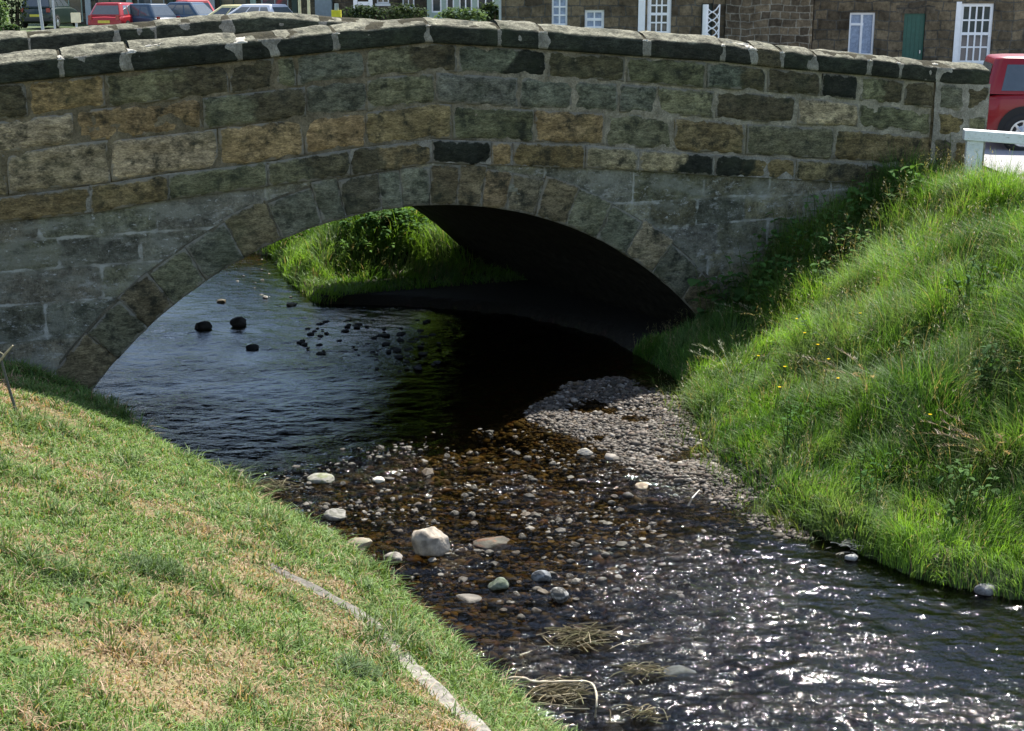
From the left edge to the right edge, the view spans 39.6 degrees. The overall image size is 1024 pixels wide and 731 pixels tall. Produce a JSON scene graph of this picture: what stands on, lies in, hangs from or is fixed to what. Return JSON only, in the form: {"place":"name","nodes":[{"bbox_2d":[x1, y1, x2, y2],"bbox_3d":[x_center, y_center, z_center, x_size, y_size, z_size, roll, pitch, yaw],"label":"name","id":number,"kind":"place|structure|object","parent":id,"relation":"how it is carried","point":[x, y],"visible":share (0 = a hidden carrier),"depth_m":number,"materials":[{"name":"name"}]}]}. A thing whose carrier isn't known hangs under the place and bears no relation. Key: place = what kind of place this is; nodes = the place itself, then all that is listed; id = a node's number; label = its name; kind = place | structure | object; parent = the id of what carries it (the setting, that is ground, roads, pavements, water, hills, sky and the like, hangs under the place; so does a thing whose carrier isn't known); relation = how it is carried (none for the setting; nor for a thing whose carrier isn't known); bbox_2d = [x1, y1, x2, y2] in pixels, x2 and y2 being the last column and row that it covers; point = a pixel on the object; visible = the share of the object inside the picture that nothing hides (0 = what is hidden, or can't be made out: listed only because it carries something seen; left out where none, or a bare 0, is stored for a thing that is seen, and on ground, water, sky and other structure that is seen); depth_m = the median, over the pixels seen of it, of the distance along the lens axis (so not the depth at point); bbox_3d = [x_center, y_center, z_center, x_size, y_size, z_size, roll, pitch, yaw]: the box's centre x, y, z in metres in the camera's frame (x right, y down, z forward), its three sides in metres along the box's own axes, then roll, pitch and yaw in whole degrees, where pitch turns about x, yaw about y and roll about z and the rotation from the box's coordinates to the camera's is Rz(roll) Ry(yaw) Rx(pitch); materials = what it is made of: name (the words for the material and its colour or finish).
{"place":"outdoors","nodes":[
{"label":"outdoors","id":0,"kind":"place"},
{"bbox_2d":[254,206,527,303],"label":"bank grass","id":1,"kind":"structure","parent":0,"point":[325,234],"depth_m":18.39,"materials":[{"name":"plant"}]},
{"bbox_2d":[0,0,1023,730],"bbox_3d":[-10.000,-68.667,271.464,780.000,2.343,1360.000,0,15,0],"label":"ground","id":2,"kind":"structure","parent":0,"point":[616,324],"depth_m":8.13,"materials":[{"name":"green plant"}]},
{"bbox_2d":[0,345,16,409],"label":"stake","id":3,"kind":"object","parent":2,"relation":"on","point":[6,378],"visible":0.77,"depth_m":9.79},
{"bbox_2d":[0,23,20,30],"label":"shrub","id":4,"kind":"object","parent":2,"relation":"on","point":[14,27],"visible":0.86,"depth_m":45.65,"materials":[{"name":"green plant"}]},
{"bbox_2d":[0,0,28,30],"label":"shrub","id":5,"kind":"object","parent":2,"relation":"on","point":[16,10],"visible":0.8,"depth_m":60.13,"materials":[{"name":"green plant"}]},
{"bbox_2d":[0,646,34,667],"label":"plantain plant","id":6,"kind":"object","parent":2,"relation":"on","point":[24,648],"visible":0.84,"depth_m":5.26,"materials":[{"name":"green plant"}]},
{"bbox_2d":[20,0,78,27],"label":"parked car","id":7,"kind":"object","parent":2,"relation":"on","point":[63,9],"visible":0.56,"depth_m":68.17,"materials":[{"name":"paint"}]},
{"bbox_2d":[0,546,133,598],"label":"grass tuft","id":8,"kind":"object","parent":2,"relation":"on","point":[58,575],"visible":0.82,"depth_m":6.30,"materials":[{"name":"plant"}]},
{"bbox_2d":[64,595,96,611],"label":"dock plant","id":9,"kind":"object","parent":2,"relation":"on","point":[83,600],"visible":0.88,"depth_m":6.10,"materials":[{"name":"green plant"}]},
{"bbox_2d":[86,2,132,25],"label":"parked car","id":10,"kind":"object","parent":2,"relation":"on","point":[108,13],"visible":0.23,"depth_m":59.46,"materials":[{"name":"paint"}]},
{"bbox_2d":[85,546,214,596],"bbox_3d":[-1.731,1.030,6.833,0.768,0.360,0.743,0,15,0],"label":"grass tuft","id":11,"kind":"object","parent":2,"relation":"on","point":[156,561],"visible":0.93,"depth_m":6.82,"materials":[{"name":"plant"}]},
{"bbox_2d":[130,3,179,21],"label":"parked car","id":12,"kind":"object","parent":2,"relation":"on","point":[144,12],"visible":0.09,"depth_m":60.11,"materials":[{"name":"paint"}]},
{"bbox_2d":[62,0,314,24],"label":"shop row","id":13,"kind":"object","parent":2,"relation":"on","point":[83,8],"visible":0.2,"depth_m":77.60,"materials":[{"name":"stone"}]},
{"bbox_2d":[65,0,82,21],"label":"window","id":14,"kind":"structure","parent":13,"relation":"in","point":[76,4],"depth_m":77.67,"materials":[{"name":"glass"}]},
{"bbox_2d":[137,0,164,3],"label":"window","id":15,"kind":"structure","parent":13,"relation":"in","point":[138,1],"depth_m":77.62,"materials":[{"name":"glass"}]},
{"bbox_2d":[220,0,246,5],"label":"window","id":16,"kind":"structure","parent":13,"relation":"in","point":[222,2],"depth_m":77.63,"materials":[{"name":"glass"}]},
{"bbox_2d":[261,0,287,5],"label":"window","id":17,"kind":"structure","parent":13,"relation":"in","point":[285,2],"depth_m":77.62,"materials":[{"name":"glass"}]},
{"bbox_2d":[167,2,212,17],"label":"parked car","id":18,"kind":"object","parent":2,"relation":"on","point":[184,9],"visible":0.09,"depth_m":61.07,"materials":[{"name":"paint"}]},
{"bbox_2d":[176,0,213,10],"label":"parked car","id":19,"kind":"object","parent":2,"relation":"on","point":[207,3],"visible":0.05,"depth_m":64.50,"materials":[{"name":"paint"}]},
{"bbox_2d":[209,5,240,14],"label":"parked car","id":20,"kind":"object","parent":2,"relation":"on","point":[225,9],"visible":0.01,"depth_m":60.00,"materials":[{"name":"paint"}]},
{"bbox_2d":[217,269,297,311],"bbox_3d":[-3.068,-0.995,18.301,1.322,0.184,3.706,0,15,0],"label":"upstream shingle","id":21,"kind":"object","parent":2,"relation":"on","point":[264,296],"visible":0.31,"depth_m":17.20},
{"bbox_2d":[329,651,393,685],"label":"grass tuft","id":22,"kind":"object","parent":2,"relation":"on","point":[365,670],"visible":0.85,"depth_m":6.60,"materials":[{"name":"plant"}]},
{"bbox_2d":[342,3,384,19],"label":"shrub","id":23,"kind":"object","parent":2,"relation":"on","point":[372,12],"visible":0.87,"depth_m":50.34,"materials":[{"name":"green plant"}]},
{"bbox_2d":[338,232,396,273],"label":"shrub","id":24,"kind":"object","parent":2,"relation":"on","point":[360,244],"visible":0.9,"depth_m":18.37,"materials":[{"name":"green plant"}]},
{"bbox_2d":[315,0,426,19],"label":"porch house","id":25,"kind":"structure","parent":2,"relation":"on","point":[324,7],"depth_m":58.13,"materials":[{"name":"stone"}]},
{"bbox_2d":[375,0,390,5],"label":"window","id":26,"kind":"structure","parent":25,"relation":"in","point":[378,1],"depth_m":58.20,"materials":[{"name":"white paint"}]},
{"bbox_2d":[270,563,490,730],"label":"edging stone","id":27,"kind":"object","parent":2,"relation":"on","point":[446,697],"visible":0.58,"depth_m":7.06,"materials":[{"name":"stone"}]},
{"bbox_2d":[339,207,434,245],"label":"shrub","id":28,"kind":"object","parent":2,"relation":"on","point":[386,216],"visible":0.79,"depth_m":18.63,"materials":[{"name":"green plant"}]},
{"bbox_2d":[381,2,428,19],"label":"shrub","id":29,"kind":"object","parent":2,"relation":"on","point":[394,14],"visible":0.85,"depth_m":50.31,"materials":[{"name":"green plant"}]},
{"bbox_2d":[434,6,490,20],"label":"shrub","id":30,"kind":"object","parent":2,"relation":"on","point":[450,14],"visible":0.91,"depth_m":48.36,"materials":[{"name":"green plant"}]},
{"bbox_2d":[427,0,498,20],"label":"green house","id":31,"kind":"structure","parent":2,"relation":"on","point":[434,7],"depth_m":56.30,"materials":[{"name":"paint"}]},
{"bbox_2d":[431,0,441,12],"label":"window","id":32,"kind":"structure","parent":31,"relation":"in","point":[436,4],"depth_m":56.34,"materials":[{"name":"white paint"}]},
{"bbox_2d":[459,0,471,12],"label":"window","id":33,"kind":"structure","parent":31,"relation":"in","point":[463,3],"depth_m":56.32,"materials":[{"name":"white paint"}]},
{"bbox_2d":[477,0,493,12],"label":"window","id":34,"kind":"structure","parent":31,"relation":"in","point":[479,4],"depth_m":56.30,"materials":[{"name":"white paint"}]},
{"bbox_2d":[476,1,498,21],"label":"shrub","id":35,"kind":"object","parent":2,"relation":"on","point":[493,12],"visible":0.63,"depth_m":49.34,"materials":[{"name":"green plant"}]},
{"bbox_2d":[0,11,990,389],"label":"stone bridge","id":36,"kind":"structure","parent":2,"relation":"on","point":[150,171],"depth_m":13.57,"materials":[{"name":"stone"}]},
{"bbox_2d":[231,428,763,602],"bbox_3d":[-0.181,1.061,10.338,2.857,0.105,4.045,-9,17,-30],"label":"riffle shingle","id":37,"kind":"object","parent":2,"relation":"on","point":[430,472],"visible":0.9,"depth_m":10.22,"materials":[{"name":"gravel"}]},
{"bbox_2d":[501,0,813,48],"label":"stone cottage","id":38,"kind":"structure","parent":2,"relation":"on","point":[782,22],"depth_m":38.83,"materials":[{"name":"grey stone"}]},
{"bbox_2d":[552,0,566,24],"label":"window","id":39,"kind":"structure","parent":38,"relation":"in","point":[559,7],"depth_m":38.92,"materials":[{"name":"white paint"}]},
{"bbox_2d":[585,10,603,27],"bbox_3d":[2.255,-9.485,38.975,0.530,0.510,0.070,0,15,0],"label":"window","id":40,"kind":"structure","parent":38,"relation":"in","point":[593,18],"depth_m":38.96,"materials":[{"name":"white paint"}]},
{"bbox_2d":[647,0,670,32],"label":"window","id":41,"kind":"structure","parent":38,"relation":"in","point":[658,11],"depth_m":38.94,"materials":[{"name":"white paint"}]},
{"bbox_2d":[701,3,712,34],"bbox_3d":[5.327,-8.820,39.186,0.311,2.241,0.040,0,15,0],"label":"door","id":42,"kind":"structure","parent":38,"relation":"in","point":[710,4],"depth_m":38.98,"materials":[{"name":"paint"}]},
{"bbox_2d":[524,376,813,547],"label":"gravel bar pebbles","id":43,"kind":"object","parent":2,"relation":"on","point":[633,434],"visible":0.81,"depth_m":12.03,"materials":[{"name":"gravel"}]},
{"bbox_2d":[702,4,719,37],"bbox_3d":[5.414,-8.727,38.859,0.474,2.227,0.169,0,15,0],"label":"trellis","id":44,"kind":"object","parent":2,"relation":"on","point":[705,18],"visible":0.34,"depth_m":38.65,"materials":[{"name":"white paint"}]},
{"bbox_2d":[687,268,766,318],"bbox_3d":[2.196,-0.677,14.644,0.755,0.775,0.720,-4,15,-16],"label":"butterbur plant","id":45,"kind":"object","parent":2,"relation":"on","point":[739,292],"visible":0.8,"depth_m":14.66,"materials":[{"name":"green plant"}]},
{"bbox_2d":[633,369,823,547],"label":"bar turf","id":46,"kind":"structure","parent":2,"relation":"on","point":[768,512],"depth_m":10.99,"materials":[{"name":"green plant"}]},
{"bbox_2d":[711,294,780,332],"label":"grass tussock","id":47,"kind":"object","parent":2,"relation":"on","point":[760,326],"depth_m":14.05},
{"bbox_2d":[722,239,798,305],"bbox_3d":[2.555,-0.865,14.726,0.855,0.807,0.849,0,15,0],"label":"weed clump","id":48,"kind":"object","parent":2,"relation":"on","point":[763,264],"visible":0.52,"depth_m":14.68,"materials":[{"name":"green plant"}]},
{"bbox_2d":[741,258,793,319],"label":"nettle clump","id":49,"kind":"object","parent":2,"relation":"on","point":[753,289],"visible":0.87,"depth_m":14.27,"materials":[{"name":"green plant"}]},
{"bbox_2d":[750,207,816,294],"bbox_3d":[2.871,-1.121,14.834,0.860,1.031,0.891,-11,18,-36],"label":"weed clump","id":50,"kind":"object","parent":2,"relation":"on","point":[794,236],"visible":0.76,"depth_m":14.77,"materials":[{"name":"green plant"}]},
{"bbox_2d":[761,397,823,449],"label":"weed clump","id":51,"kind":"object","parent":2,"relation":"on","point":[798,416],"visible":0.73,"depth_m":11.08,"materials":[{"name":"green plant"}]},
{"bbox_2d":[771,250,832,302],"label":"weed clump","id":52,"kind":"object","parent":2,"relation":"on","point":[800,271],"visible":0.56,"depth_m":14.23,"materials":[{"name":"green plant"}]},
{"bbox_2d":[633,143,1023,599],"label":"bank grass","id":53,"kind":"structure","parent":2,"relation":"on","point":[908,296],"depth_m":11.52,"materials":[{"name":"plant"}]},
{"bbox_2d":[807,221,851,279],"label":"nettle clump","id":54,"kind":"object","parent":2,"relation":"on","point":[834,246],"visible":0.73,"depth_m":14.50,"materials":[{"name":"green plant"}]},
{"bbox_2d":[796,307,862,358],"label":"weed clump","id":55,"kind":"object","parent":2,"relation":"on","point":[799,315],"visible":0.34,"depth_m":12.47,"materials":[{"name":"green plant"}]},
{"bbox_2d":[802,187,865,247],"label":"weed clump","id":56,"kind":"object","parent":2,"relation":"on","point":[825,217],"visible":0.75,"depth_m":14.81,"materials":[{"name":"green plant"}]},
{"bbox_2d":[789,345,894,406],"bbox_3d":[2.766,0.123,11.109,0.896,0.510,0.973,-7,16,-24],"label":"grass tussock","id":57,"kind":"object","parent":2,"relation":"on","point":[856,372],"depth_m":11.16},
{"bbox_2d":[824,220,878,280],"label":"weed clump","id":58,"kind":"object","parent":2,"relation":"on","point":[855,243],"visible":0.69,"depth_m":14.43,"materials":[{"name":"green plant"}]},
{"bbox_2d":[842,440,923,503],"bbox_3d":[2.561,0.773,10.049,0.740,0.424,0.765,0,15,0],"label":"weed clump","id":59,"kind":"object","parent":2,"relation":"on","point":[875,469],"visible":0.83,"depth_m":10.06,"materials":[{"name":"green plant"}]},
{"bbox_2d":[845,174,927,227],"bbox_3d":[3.708,-1.661,15.003,0.851,0.729,0.993,-8,17,-28],"label":"weed clump","id":60,"kind":"object","parent":2,"relation":"on","point":[863,207],"visible":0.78,"depth_m":14.92,"materials":[{"name":"green plant"}]},
{"bbox_2d":[865,189,909,238],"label":"nettle clump","id":61,"kind":"object","parent":2,"relation":"on","point":[886,198],"visible":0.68,"depth_m":14.78,"materials":[{"name":"green plant"}]},
{"bbox_2d":[865,156,940,199],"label":"weed clump","id":62,"kind":"object","parent":2,"relation":"on","point":[923,177],"visible":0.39,"depth_m":14.91,"materials":[{"name":"green plant"}]},
{"bbox_2d":[897,329,935,370],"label":"weed clump","id":63,"kind":"object","parent":2,"relation":"on","point":[903,342],"visible":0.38,"depth_m":11.24,"materials":[{"name":"green plant"}]},
{"bbox_2d":[811,0,1023,64],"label":"stone cottage","id":64,"kind":"structure","parent":2,"relation":"on","point":[975,31],"depth_m":41.89,"materials":[{"name":"brown stone"}]},
{"bbox_2d":[848,13,874,54],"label":"window","id":65,"kind":"structure","parent":64,"relation":"in","point":[861,25],"depth_m":41.99,"materials":[{"name":"glass"}]},
{"bbox_2d":[902,14,924,59],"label":"door","id":66,"kind":"structure","parent":64,"relation":"in","point":[913,32],"depth_m":41.99,"materials":[{"name":"green paint"}]},
{"bbox_2d":[958,3,993,64],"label":"window","id":67,"kind":"structure","parent":64,"relation":"in","point":[976,18],"depth_m":41.97,"materials":[{"name":"white paint"}]},
{"bbox_2d":[937,135,962,174],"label":"ragwort plant","id":68,"kind":"object","parent":2,"relation":"on","point":[950,153],"visible":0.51,"depth_m":15.71,"materials":[{"name":"green plant"}]},
{"bbox_2d":[914,456,1000,536],"bbox_3d":[2.982,0.877,9.520,0.740,0.488,0.745,0,15,0],"label":"weed clump","id":69,"kind":"object","parent":2,"relation":"on","point":[949,512],"visible":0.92,"depth_m":9.51,"materials":[{"name":"green plant"}]},
{"bbox_2d":[922,408,1023,480],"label":"grass tussock","id":70,"kind":"object","parent":2,"relation":"on","point":[981,466],"depth_m":9.92,"materials":[{"name":"plant"}]},
{"bbox_2d":[940,250,1023,329],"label":"weed clump","id":71,"kind":"object","parent":2,"relation":"on","point":[969,277],"visible":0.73,"depth_m":11.59,"materials":[{"name":"green plant"}]},
{"bbox_2d":[956,335,1023,418],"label":"weed clump","id":72,"kind":"object","parent":2,"relation":"on","point":[991,360],"visible":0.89,"depth_m":10.47,"materials":[{"name":"green plant"}]},
{"bbox_2d":[962,128,1023,178],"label":"white fence","id":73,"kind":"object","parent":2,"relation":"on","point":[975,139],"visible":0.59,"depth_m":15.14,"materials":[{"name":"wood"}]},
{"bbox_2d":[91,253,1023,730],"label":"water","id":74,"kind":"structure","parent":0,"point":[791,633],"depth_m":9.97,"materials":[{"name":"liquid"}]},
{"bbox_2d":[195,321,211,329],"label":"stone","id":75,"kind":"object","parent":74,"relation":"on","point":[204,325],"visible":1,"depth_m":15.80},
{"bbox_2d":[230,316,246,326],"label":"stone","id":76,"kind":"object","parent":74,"relation":"on","point":[240,321],"visible":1,"depth_m":15.96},
{"bbox_2d":[246,344,258,349],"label":"stone","id":77,"kind":"object","parent":74,"relation":"on","point":[252,347],"visible":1,"depth_m":14.95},
{"bbox_2d":[253,478,302,494],"bbox_3d":[-1.807,0.904,10.778,0.413,0.069,0.380,13,19,40],"label":"flood debris","id":78,"kind":"object","parent":74,"relation":"on","point":[279,484],"visible":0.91,"depth_m":10.75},
{"bbox_2d":[307,473,334,483],"bbox_3d":[-1.474,0.872,10.946,0.214,0.080,0.167,0,15,0],"label":"stone","id":79,"kind":"object","parent":74,"relation":"in","point":[320,478],"visible":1,"depth_m":10.90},
{"bbox_2d":[323,508,345,520],"bbox_3d":[-1.269,1.074,10.180,0.164,0.076,0.135,0,15,0],"label":"stone","id":80,"kind":"object","parent":74,"relation":"in","point":[335,514],"visible":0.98,"depth_m":10.15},
{"bbox_2d":[347,537,372,550],"bbox_3d":[-1.029,1.217,9.626,0.172,0.108,0.128,0,15,0],"label":"stone","id":81,"kind":"object","parent":74,"relation":"on","point":[366,542],"visible":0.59,"depth_m":9.60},
{"bbox_2d":[383,552,402,562],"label":"stone","id":82,"kind":"object","parent":74,"relation":"on","point":[399,556],"visible":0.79,"depth_m":9.36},
{"bbox_2d":[411,526,449,556],"bbox_3d":[-0.559,1.182,9.514,0.213,0.218,0.231,10,18,32],"label":"boulder","id":83,"kind":"object","parent":74,"relation":"in","point":[432,541],"visible":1,"depth_m":9.43,"materials":[{"name":"stone"}]},
{"bbox_2d":[456,594,481,603],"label":"stone","id":84,"kind":"object","parent":74,"relation":"on","point":[470,598],"visible":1,"depth_m":8.80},
{"bbox_2d":[473,536,509,547],"bbox_3d":[-0.130,1.213,9.727,0.286,0.068,0.234,0,15,0],"label":"boulder","id":85,"kind":"object","parent":74,"relation":"on","point":[489,542],"visible":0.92,"depth_m":9.68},
{"bbox_2d":[488,577,508,589],"bbox_3d":[-0.086,1.387,8.987,0.136,0.108,0.112,0,15,0],"label":"stone","id":86,"kind":"object","parent":74,"relation":"on","point":[499,583],"visible":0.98,"depth_m":8.95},
{"bbox_2d":[531,570,551,580],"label":"stone","id":87,"kind":"object","parent":74,"relation":"on","point":[541,575],"visible":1,"depth_m":9.07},
{"bbox_2d":[550,587,568,602],"bbox_3d":[0.288,1.421,8.814,0.123,0.096,0.091,7,16,23],"label":"stone","id":88,"kind":"object","parent":74,"relation":"on","point":[559,595],"visible":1,"depth_m":8.78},
{"bbox_2d":[510,675,620,715],"bbox_3d":[0.253,1.750,7.596,0.609,0.081,0.429,-7,16,-23],"label":"flood debris","id":89,"kind":"object","parent":74,"relation":"on","point":[551,688],"visible":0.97,"depth_m":7.58,"materials":[{"name":"plant"}]},
{"bbox_2d":[504,676,597,717],"bbox_3d":[0.249,1.727,7.603,0.625,0.154,0.232,10,18,34],"label":"driftwood stick","id":90,"kind":"object","parent":89,"relation":"on","point":[559,681],"visible":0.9,"depth_m":7.63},
{"bbox_2d":[577,448,592,455],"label":"stone","id":91,"kind":"object","parent":74,"relation":"on","point":[585,451],"visible":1,"depth_m":11.55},
{"bbox_2d":[520,622,652,654],"bbox_3d":[0.430,1.573,8.262,0.776,0.082,0.402,0,15,0],"label":"flood debris","id":92,"kind":"object","parent":74,"relation":"on","point":[589,632],"visible":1,"depth_m":8.25,"materials":[{"name":"plant"}]},
{"bbox_2d":[606,704,670,723],"bbox_3d":[0.646,1.807,7.365,0.361,0.078,0.214,0,15,0],"label":"flood debris","id":93,"kind":"object","parent":74,"relation":"on","point":[647,712],"visible":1,"depth_m":7.36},
{"bbox_2d":[607,662,676,684],"bbox_3d":[0.726,1.683,7.833,0.411,0.078,0.236,0,15,0],"label":"flood debris","id":94,"kind":"object","parent":74,"relation":"on","point":[644,670],"visible":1,"depth_m":7.83,"materials":[{"name":"plant"}]},
{"bbox_2d":[635,482,648,489],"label":"stone","id":95,"kind":"object","parent":74,"relation":"on","point":[642,485],"visible":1,"depth_m":10.77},
{"bbox_2d":[664,665,695,675],"bbox_3d":[0.923,1.715,7.880,0.177,0.070,0.172,-6,16,-21],"label":"boulder","id":96,"kind":"object","parent":74,"relation":"in","point":[676,669],"visible":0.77,"depth_m":7.87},
{"bbox_2d":[828,537,864,555],"bbox_3d":[2.280,1.209,9.629,0.254,0.087,0.340,11,19,37],"label":"flood debris","id":97,"kind":"object","parent":74,"relation":"on","point":[848,542],"visible":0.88,"depth_m":9.58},
{"bbox_2d":[845,554,857,560],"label":"stone","id":98,"kind":"object","parent":74,"relation":"on","point":[851,557],"visible":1,"depth_m":9.41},
{"bbox_2d":[974,583,994,595],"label":"stone","id":99,"kind":"object","parent":74,"relation":"on","point":[985,589],"visible":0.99,"depth_m":8.89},
{"bbox_2d":[689,340,752,385],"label":"grass tussock","id":100,"kind":"object","parent":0,"point":[726,374],"depth_m":12.91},
{"bbox_2d":[984,142,1023,176],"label":"road","id":101,"kind":"structure","parent":0,"point":[1002,151],"depth_m":18.82,"materials":[{"name":"asphalt"}]},
{"bbox_2d":[0,0,10,25],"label":"shrub","id":102,"kind":"object","parent":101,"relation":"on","point":[4,19],"visible":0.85,"depth_m":56.29,"materials":[{"name":"green plant"}]},
{"bbox_2d":[37,0,43,29],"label":"pole","id":103,"kind":"object","parent":101,"relation":"on","point":[40,15],"visible":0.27,"depth_m":46.58,"materials":[{"name":"grey metal"}]},
{"bbox_2d":[70,13,80,26],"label":"notice board","id":104,"kind":"object","parent":101,"relation":"on","point":[76,18],"visible":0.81,"depth_m":48.55,"materials":[{"name":"beige paint"}]},
{"bbox_2d":[227,4,292,14],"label":"parked car","id":105,"kind":"object","parent":101,"relation":"on","point":[242,8],"visible":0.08,"depth_m":56.43,"materials":[{"name":"paint"}]},
{"bbox_2d":[331,3,341,16],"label":"marker post","id":106,"kind":"object","parent":101,"relation":"on","point":[336,12],"visible":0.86,"depth_m":44.56,"materials":[{"name":"yellow paint"}]},
{"bbox_2d":[983,54,1023,150],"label":"parked car","id":107,"kind":"object","parent":101,"relation":"on","point":[1006,104],"visible":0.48,"depth_m":19.49,"materials":[{"name":"paint"}]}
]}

